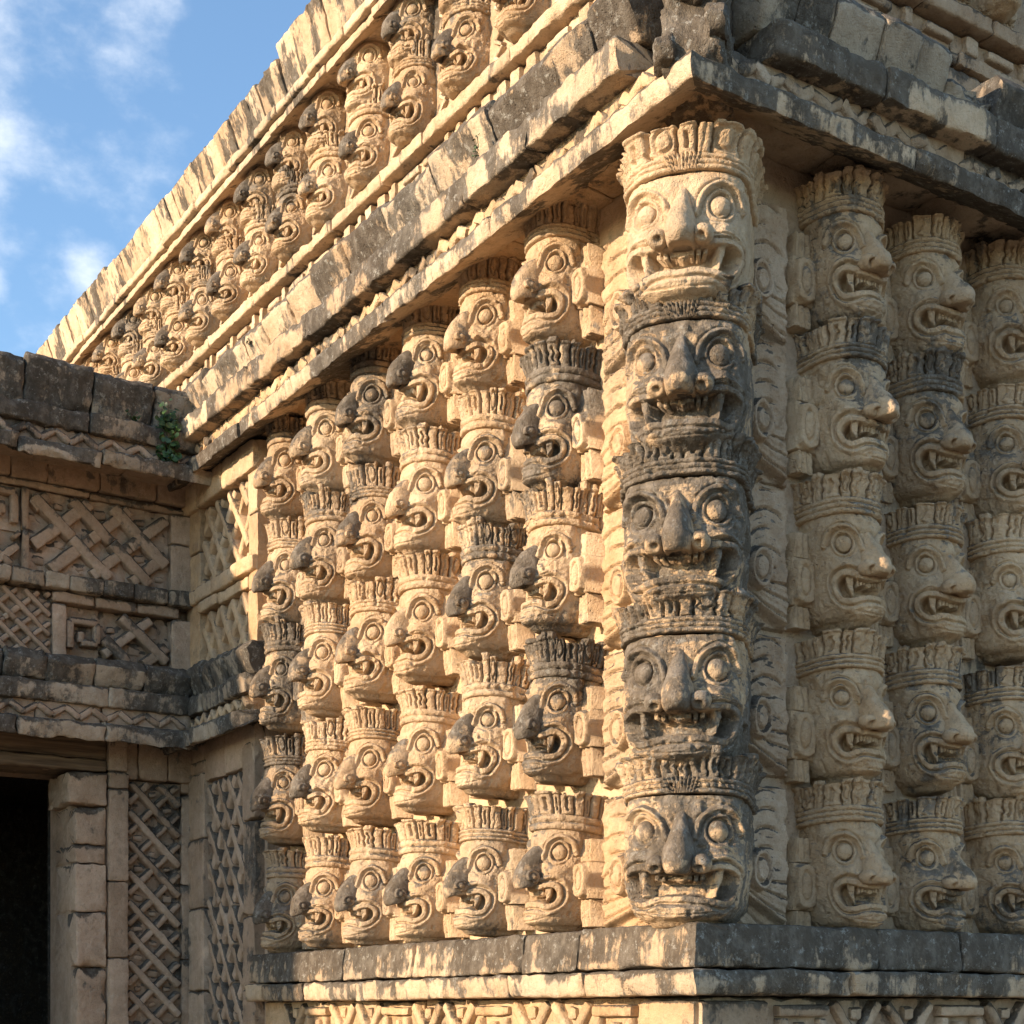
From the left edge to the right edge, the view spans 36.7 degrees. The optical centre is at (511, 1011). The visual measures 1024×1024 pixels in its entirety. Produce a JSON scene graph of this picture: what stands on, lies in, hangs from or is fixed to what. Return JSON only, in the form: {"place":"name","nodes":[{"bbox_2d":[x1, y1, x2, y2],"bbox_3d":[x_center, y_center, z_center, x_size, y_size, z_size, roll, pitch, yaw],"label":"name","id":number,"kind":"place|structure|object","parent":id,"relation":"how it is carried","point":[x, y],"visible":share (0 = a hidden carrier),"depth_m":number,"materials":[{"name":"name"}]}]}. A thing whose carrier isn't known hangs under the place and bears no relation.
{"place":"outdoors","nodes":[
{"label":"outdoors","id":0,"kind":"place"},
{"bbox_2d":[0,351,211,1023],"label":"wing building","id":1,"kind":"structure","parent":0,"point":[95,607],"depth_m":9.62,"materials":[{"name":"stone"}]},
{"bbox_2d":[125,409,139,420],"bbox_3d":[-2.298,-3.615,9.359,0.089,0.068,0.057,0,0,-33],"label":"ledge weed","id":2,"kind":"object","parent":1,"relation":"on","point":[134,417],"visible":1,"depth_m":9.37,"materials":[{"name":"green plant"}]},
{"bbox_2d":[155,399,182,462],"bbox_3d":[-2.112,-3.529,9.455,0.184,0.392,0.220,0,0,-33],"label":"corner plant","id":3,"kind":"object","parent":1,"relation":"on","point":[167,423],"visible":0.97,"depth_m":9.43,"materials":[{"name":"green plant"}]},
{"bbox_2d":[0,0,310,356],"label":"sky","id":4,"kind":"structure","parent":0,"point":[105,105],"materials":[{"name":"blue"}]},
{"label":"ground","id":5,"kind":"structure","parent":0,"visible":0},
{"bbox_2d":[162,439,290,1023],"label":"lattice wall","id":6,"kind":"structure","parent":5,"relation":"on","point":[227,844],"depth_m":9.44,"materials":[{"name":"stone"}]},
{"bbox_2d":[36,0,1023,1023],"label":"temple building","id":7,"kind":"structure","parent":5,"relation":"on","point":[918,105],"depth_m":6.49,"materials":[{"name":"beige stone"}]},
{"bbox_2d":[80,352,99,372],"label":"stone mask","id":8,"kind":"object","parent":7,"relation":"attached to","point":[87,360],"visible":0.14,"depth_m":14.86,"materials":[{"name":"stone"}]},
{"bbox_2d":[92,330,120,374],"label":"stone mask","id":9,"kind":"object","parent":7,"relation":"attached to","point":[106,350],"visible":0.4,"depth_m":14.38,"materials":[{"name":"stone"}]},
{"bbox_2d":[100,363,121,377],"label":"stone mask","id":10,"kind":"object","parent":7,"relation":"attached to","point":[116,371],"visible":0.07,"depth_m":14.37,"materials":[{"name":"stone"}]},
{"bbox_2d":[111,306,142,357],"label":"stone mask","id":11,"kind":"object","parent":7,"relation":"attached to","point":[125,328],"visible":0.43,"depth_m":13.90,"materials":[{"name":"stone"}]},
{"bbox_2d":[115,339,142,380],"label":"stone mask","id":12,"kind":"object","parent":7,"relation":"attached to","point":[129,372],"visible":0.3,"depth_m":13.90,"materials":[{"name":"stone"}]},
{"bbox_2d":[133,282,164,336],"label":"stone mask","id":13,"kind":"object","parent":7,"relation":"attached to","point":[146,307],"visible":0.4,"depth_m":13.43,"materials":[{"name":"stone"}]},
{"bbox_2d":[132,315,169,386],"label":"stone mask","id":14,"kind":"object","parent":7,"relation":"attached to","point":[146,360],"visible":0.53,"depth_m":13.44,"materials":[{"name":"stone"}]},
{"bbox_2d":[154,257,189,313],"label":"stone mask","id":15,"kind":"object","parent":7,"relation":"attached to","point":[169,281],"visible":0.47,"depth_m":12.98,"materials":[{"name":"stone"}]},
{"bbox_2d":[154,291,193,371],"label":"stone mask","id":16,"kind":"object","parent":7,"relation":"attached to","point":[173,344],"visible":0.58,"depth_m":12.98,"materials":[{"name":"stone"}]},
{"bbox_2d":[179,226,215,286],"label":"stone mask","id":17,"kind":"object","parent":7,"relation":"attached to","point":[195,250],"visible":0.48,"depth_m":12.49,"materials":[{"name":"stone"}]},
{"bbox_2d":[178,265,219,347],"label":"stone mask","id":18,"kind":"object","parent":7,"relation":"attached to","point":[199,318],"visible":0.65,"depth_m":12.50,"materials":[{"name":"stone"}]},
{"bbox_2d":[204,196,244,257],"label":"stone mask","id":19,"kind":"object","parent":7,"relation":"attached to","point":[224,220],"visible":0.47,"depth_m":12.02,"materials":[{"name":"stone"}]},
{"bbox_2d":[205,233,248,321],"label":"stone mask","id":20,"kind":"object","parent":7,"relation":"attached to","point":[226,291],"visible":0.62,"depth_m":12.02,"materials":[{"name":"stone"}]},
{"bbox_2d":[233,161,276,227],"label":"stone mask","id":21,"kind":"object","parent":7,"relation":"attached to","point":[253,185],"visible":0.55,"depth_m":11.55,"materials":[{"name":"stone"}]},
{"bbox_2d":[233,199,278,293],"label":"stone mask","id":22,"kind":"object","parent":7,"relation":"attached to","point":[255,259],"visible":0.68,"depth_m":11.54,"materials":[{"name":"stone"}]},
{"bbox_2d":[251,516,305,623],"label":"stone mask","id":23,"kind":"object","parent":7,"relation":"attached to","point":[277,580],"visible":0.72,"depth_m":8.79,"materials":[{"name":"stone"}]},
{"bbox_2d":[253,414,306,520],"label":"stone mask","id":24,"kind":"object","parent":7,"relation":"attached to","point":[277,475],"visible":0.58,"depth_m":8.80,"materials":[{"name":"stone"}]},
{"bbox_2d":[252,847,318,952],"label":"stone mask","id":25,"kind":"object","parent":7,"relation":"on","point":[286,870],"visible":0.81,"depth_m":8.79,"materials":[{"name":"stone"}]},
{"bbox_2d":[249,616,322,734],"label":"stone mask","id":26,"kind":"object","parent":7,"relation":"attached to","point":[275,689],"visible":0.7,"depth_m":8.79,"materials":[{"name":"stone"}]},
{"bbox_2d":[249,733,323,846],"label":"stone mask","id":27,"kind":"object","parent":7,"relation":"attached to","point":[284,758],"visible":0.66,"depth_m":8.80,"materials":[{"name":"stone"}]},
{"bbox_2d":[265,125,308,193],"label":"stone mask","id":28,"kind":"object","parent":7,"relation":"attached to","point":[287,148],"visible":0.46,"depth_m":11.06,"materials":[{"name":"stone"}]},
{"bbox_2d":[265,165,311,263],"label":"stone mask","id":29,"kind":"object","parent":7,"relation":"attached to","point":[288,226],"visible":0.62,"depth_m":11.06,"materials":[{"name":"stone"}]},
{"bbox_2d":[289,483,350,605],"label":"stone mask","id":30,"kind":"object","parent":7,"relation":"attached to","point":[319,558],"visible":0.73,"depth_m":8.35,"materials":[{"name":"stone"}]},
{"bbox_2d":[290,835,353,948],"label":"stone mask","id":31,"kind":"object","parent":7,"relation":"on","point":[327,864],"visible":0.76,"depth_m":8.37,"materials":[{"name":"stone"}]},
{"bbox_2d":[288,380,355,492],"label":"stone mask","id":32,"kind":"object","parent":7,"relation":"attached to","point":[317,442],"visible":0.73,"depth_m":8.35,"materials":[{"name":"stone"}]},
{"bbox_2d":[297,129,347,230],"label":"stone mask","id":33,"kind":"object","parent":7,"relation":"attached to","point":[322,189],"visible":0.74,"depth_m":10.59,"materials":[{"name":"stone"}]},
{"bbox_2d":[298,83,346,156],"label":"stone mask","id":34,"kind":"object","parent":7,"relation":"attached to","point":[324,110],"visible":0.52,"depth_m":10.59,"materials":[{"name":"stone"}]},
{"bbox_2d":[287,601,363,721],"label":"stone mask","id":35,"kind":"object","parent":7,"relation":"attached to","point":[317,671],"visible":0.77,"depth_m":8.38,"materials":[{"name":"stone"}]},
{"bbox_2d":[289,716,361,833],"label":"stone mask","id":36,"kind":"object","parent":7,"relation":"attached to","point":[327,744],"visible":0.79,"depth_m":8.36,"materials":[{"name":"stone"}]},
{"bbox_2d":[337,83,389,192],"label":"stone mask","id":37,"kind":"object","parent":7,"relation":"attached to","point":[363,149],"visible":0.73,"depth_m":10.09,"materials":[{"name":"stone"}]},
{"bbox_2d":[337,38,389,113],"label":"stone mask","id":38,"kind":"object","parent":7,"relation":"attached to","point":[366,64],"visible":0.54,"depth_m":10.08,"materials":[{"name":"stone"}]},
{"bbox_2d":[334,825,403,945],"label":"stone mask","id":39,"kind":"object","parent":7,"relation":"on","point":[375,857],"visible":0.81,"depth_m":7.92,"materials":[{"name":"stone"}]},
{"bbox_2d":[335,461,402,582],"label":"stone mask","id":40,"kind":"object","parent":7,"relation":"attached to","point":[367,528],"visible":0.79,"depth_m":7.90,"materials":[{"name":"stone"}]},
{"bbox_2d":[335,347,403,466],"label":"stone mask","id":41,"kind":"object","parent":7,"relation":"attached to","point":[366,409],"visible":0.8,"depth_m":7.90,"materials":[{"name":"stone"}]},
{"bbox_2d":[333,705,411,827],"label":"stone mask","id":42,"kind":"object","parent":7,"relation":"attached to","point":[373,734],"visible":0.83,"depth_m":7.92,"materials":[{"name":"stone"}]},
{"bbox_2d":[335,575,412,706],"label":"stone mask","id":43,"kind":"object","parent":7,"relation":"attached to","point":[365,655],"visible":0.73,"depth_m":7.90,"materials":[{"name":"stone"}]},
{"bbox_2d":[381,0,434,68],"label":"stone mask","id":44,"kind":"object","parent":7,"relation":"attached to","point":[405,19],"visible":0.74,"depth_m":9.58,"materials":[{"name":"stone"}]},
{"bbox_2d":[380,34,436,148],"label":"stone mask","id":45,"kind":"object","parent":7,"relation":"attached to","point":[408,103],"visible":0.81,"depth_m":9.58,"materials":[{"name":"stone"}]},
{"bbox_2d":[385,422,462,554],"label":"stone mask","id":46,"kind":"object","parent":7,"relation":"attached to","point":[422,500],"visible":0.77,"depth_m":7.45,"materials":[{"name":"stone"}]},
{"bbox_2d":[386,305,463,433],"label":"stone mask","id":47,"kind":"object","parent":7,"relation":"attached to","point":[419,377],"visible":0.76,"depth_m":7.44,"materials":[{"name":"stone"}]},
{"bbox_2d":[383,819,468,942],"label":"stone mask","id":48,"kind":"object","parent":7,"relation":"on","point":[427,851],"visible":0.81,"depth_m":7.45,"materials":[{"name":"stone"}]},
{"bbox_2d":[384,550,468,688],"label":"stone mask","id":49,"kind":"object","parent":7,"relation":"attached to","point":[421,628],"visible":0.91,"depth_m":7.44,"materials":[{"name":"stone"}]},
{"bbox_2d":[385,685,468,816],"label":"stone mask","id":50,"kind":"object","parent":7,"relation":"attached to","point":[421,764],"visible":0.84,"depth_m":7.46,"materials":[{"name":"stone"}]},
{"bbox_2d":[438,0,459,14],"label":"stone mask","id":51,"kind":"object","parent":7,"relation":"attached to","point":[444,6],"visible":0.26,"depth_m":9.10,"materials":[{"name":"stone"}]},
{"bbox_2d":[431,0,490,100],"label":"stone mask","id":52,"kind":"object","parent":7,"relation":"attached to","point":[460,51],"visible":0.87,"depth_m":9.06,"materials":[{"name":"stone"}]},
{"bbox_2d":[472,133,479,157],"bbox_3d":[-0.154,-3.711,6.618,0.033,0.089,0.051,0,0,-33],"label":"moss tuft","id":53,"kind":"object","parent":7,"relation":"on","point":[475,146],"visible":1,"depth_m":6.62,"materials":[{"name":"plant"}]},
{"bbox_2d":[443,256,528,393],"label":"stone mask","id":54,"kind":"object","parent":7,"relation":"attached to","point":[485,344],"visible":0.82,"depth_m":6.97,"materials":[{"name":"stone"}]},
{"bbox_2d":[444,387,529,527],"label":"stone mask","id":55,"kind":"object","parent":7,"relation":"attached to","point":[483,473],"visible":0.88,"depth_m":6.97,"materials":[{"name":"stone"}]},
{"bbox_2d":[443,803,534,937],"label":"stone mask","id":56,"kind":"object","parent":7,"relation":"on","point":[490,854],"visible":0.91,"depth_m":6.98,"materials":[{"name":"stone"}]},
{"bbox_2d":[445,516,533,662],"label":"stone mask","id":57,"kind":"object","parent":7,"relation":"attached to","point":[485,601],"visible":0.84,"depth_m":6.97,"materials":[{"name":"stone"}]},
{"bbox_2d":[445,652,535,800],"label":"stone mask","id":58,"kind":"object","parent":7,"relation":"attached to","point":[486,745],"visible":0.91,"depth_m":6.96,"materials":[{"name":"stone"}]},
{"bbox_2d":[492,0,549,44],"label":"stone mask","id":59,"kind":"object","parent":7,"relation":"attached to","point":[516,19],"visible":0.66,"depth_m":8.54,"materials":[{"name":"stone"}]},
{"bbox_2d":[509,477,604,640],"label":"stone mask","id":60,"kind":"object","parent":7,"relation":"attached to","point":[557,575],"visible":0.97,"depth_m":6.50,"materials":[{"name":"stone"}]},
{"bbox_2d":[510,199,604,348],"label":"stone mask","id":61,"kind":"object","parent":7,"relation":"attached to","point":[557,286],"visible":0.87,"depth_m":6.50,"materials":[{"name":"stone"}]},
{"bbox_2d":[511,336,605,490],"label":"stone mask","id":62,"kind":"object","parent":7,"relation":"attached to","point":[558,434],"visible":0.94,"depth_m":6.49,"materials":[{"name":"stone"}]},
{"bbox_2d":[513,631,605,786],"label":"stone mask","id":63,"kind":"object","parent":7,"relation":"attached to","point":[558,725],"visible":0.97,"depth_m":6.49,"materials":[{"name":"stone"}]},
{"bbox_2d":[512,791,607,932],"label":"stone mask","id":64,"kind":"object","parent":7,"relation":"on","point":[558,871],"visible":0.9,"depth_m":6.49,"materials":[{"name":"stone"}]},
{"bbox_2d":[601,428,787,651],"bbox_3d":[0.600,-1.822,6.017,0.803,0.675,0.794,0,0,26],"label":"corner mask","id":65,"kind":"object","parent":7,"relation":"attached to","point":[676,539],"visible":0.88,"depth_m":5.75,"materials":[{"name":"stone"}]},
{"bbox_2d":[600,274,788,513],"bbox_3d":[0.599,-2.393,6.014,0.805,0.665,0.799,0,0,26],"label":"corner mask","id":66,"kind":"object","parent":7,"relation":"attached to","point":[684,386],"visible":0.88,"depth_m":5.75,"materials":[{"name":"stone"}]},
{"bbox_2d":[601,745,788,928],"bbox_3d":[0.599,-0.646,6.015,0.804,0.682,0.805,0,0,26],"label":"corner mask","id":67,"kind":"object","parent":7,"relation":"on","point":[672,859],"visible":0.98,"depth_m":5.75,"materials":[{"name":"stone"}]},
{"bbox_2d":[601,118,788,382],"bbox_3d":[0.602,-2.940,6.014,0.802,0.670,0.798,0,0,25],"label":"corner mask","id":68,"kind":"object","parent":7,"relation":"attached to","point":[701,229],"visible":0.88,"depth_m":5.74,"materials":[{"name":"stone"}]},
{"bbox_2d":[602,586,788,789],"bbox_3d":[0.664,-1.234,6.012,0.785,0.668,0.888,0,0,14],"label":"corner mask","id":69,"kind":"object","parent":7,"relation":"attached to","point":[676,700],"visible":0.92,"depth_m":5.75,"materials":[{"name":"stone"}]},
{"bbox_2d":[783,628,895,786],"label":"stone mask","id":70,"kind":"object","parent":7,"relation":"attached to","point":[841,723],"visible":0.98,"depth_m":6.14,"materials":[{"name":"stone"}]},
{"bbox_2d":[785,467,895,636],"bbox_3d":[1.360,-1.840,6.221,0.500,0.627,0.430,-1,1,-33],"label":"stone mask","id":71,"kind":"object","parent":7,"relation":"attached to","point":[841,569],"visible":0.98,"depth_m":6.13,"materials":[{"name":"stone"}]},
{"bbox_2d":[785,164,895,334],"bbox_3d":[1.369,-3.041,6.232,0.496,0.621,0.426,1,-1,-31],"label":"stone mask","id":72,"kind":"object","parent":7,"relation":"attached to","point":[840,262],"visible":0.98,"depth_m":6.15,"materials":[{"name":"stone"}]},
{"bbox_2d":[785,776,896,928],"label":"stone mask","id":73,"kind":"object","parent":7,"relation":"on","point":[841,873],"visible":0.98,"depth_m":6.14,"materials":[{"name":"stone"}]},
{"bbox_2d":[785,316,899,479],"bbox_3d":[1.381,-2.447,6.228,0.507,0.614,0.446,1,0,-35],"label":"stone mask","id":74,"kind":"object","parent":7,"relation":"attached to","point":[842,410],"visible":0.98,"depth_m":6.14,"materials":[{"name":"stone"}]},
{"bbox_2d":[878,502,975,648],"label":"stone mask","id":75,"kind":"object","parent":7,"relation":"attached to","point":[930,586],"visible":0.85,"depth_m":6.45,"materials":[{"name":"stone"}]},
{"bbox_2d":[880,346,976,508],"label":"stone mask","id":76,"kind":"object","parent":7,"relation":"attached to","point":[932,443],"visible":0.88,"depth_m":6.44,"materials":[{"name":"stone"}]},
{"bbox_2d":[880,641,976,796],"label":"stone mask","id":77,"kind":"object","parent":7,"relation":"attached to","point":[931,736],"visible":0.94,"depth_m":6.45,"materials":[{"name":"stone"}]},
{"bbox_2d":[881,796,976,932],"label":"stone mask","id":78,"kind":"object","parent":7,"relation":"attached to","point":[932,871],"visible":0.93,"depth_m":6.44,"materials":[{"name":"stone"}]},
{"bbox_2d":[883,213,974,362],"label":"stone mask","id":79,"kind":"object","parent":7,"relation":"attached to","point":[930,292],"visible":0.76,"depth_m":6.44,"materials":[{"name":"stone"}]},
{"bbox_2d":[956,0,1021,29],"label":"stone mask","id":80,"kind":"object","parent":7,"relation":"on","point":[1003,12],"visible":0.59,"depth_m":8.11,"materials":[{"name":"stone"}]},
{"bbox_2d":[956,665,1023,802],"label":"stone mask","id":81,"kind":"object","parent":7,"relation":"attached to","point":[993,758],"visible":0.81,"depth_m":6.71,"materials":[{"name":"stone"}]},
{"bbox_2d":[958,795,1023,934],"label":"stone mask","id":82,"kind":"object","parent":7,"relation":"on","point":[992,856],"visible":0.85,"depth_m":6.72,"materials":[{"name":"stone"}]},
{"bbox_2d":[958,511,1023,666],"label":"stone mask","id":83,"kind":"object","parent":7,"relation":"attached to","point":[994,618],"visible":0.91,"depth_m":6.72,"materials":[{"name":"stone"}]},
{"bbox_2d":[958,382,1023,522],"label":"stone mask","id":84,"kind":"object","parent":7,"relation":"attached to","point":[994,473],"visible":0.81,"depth_m":6.73,"materials":[{"name":"stone"}]},
{"bbox_2d":[962,237,1023,389],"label":"stone mask","id":85,"kind":"object","parent":7,"relation":"attached to","point":[993,326],"visible":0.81,"depth_m":6.71,"materials":[{"name":"stone"}]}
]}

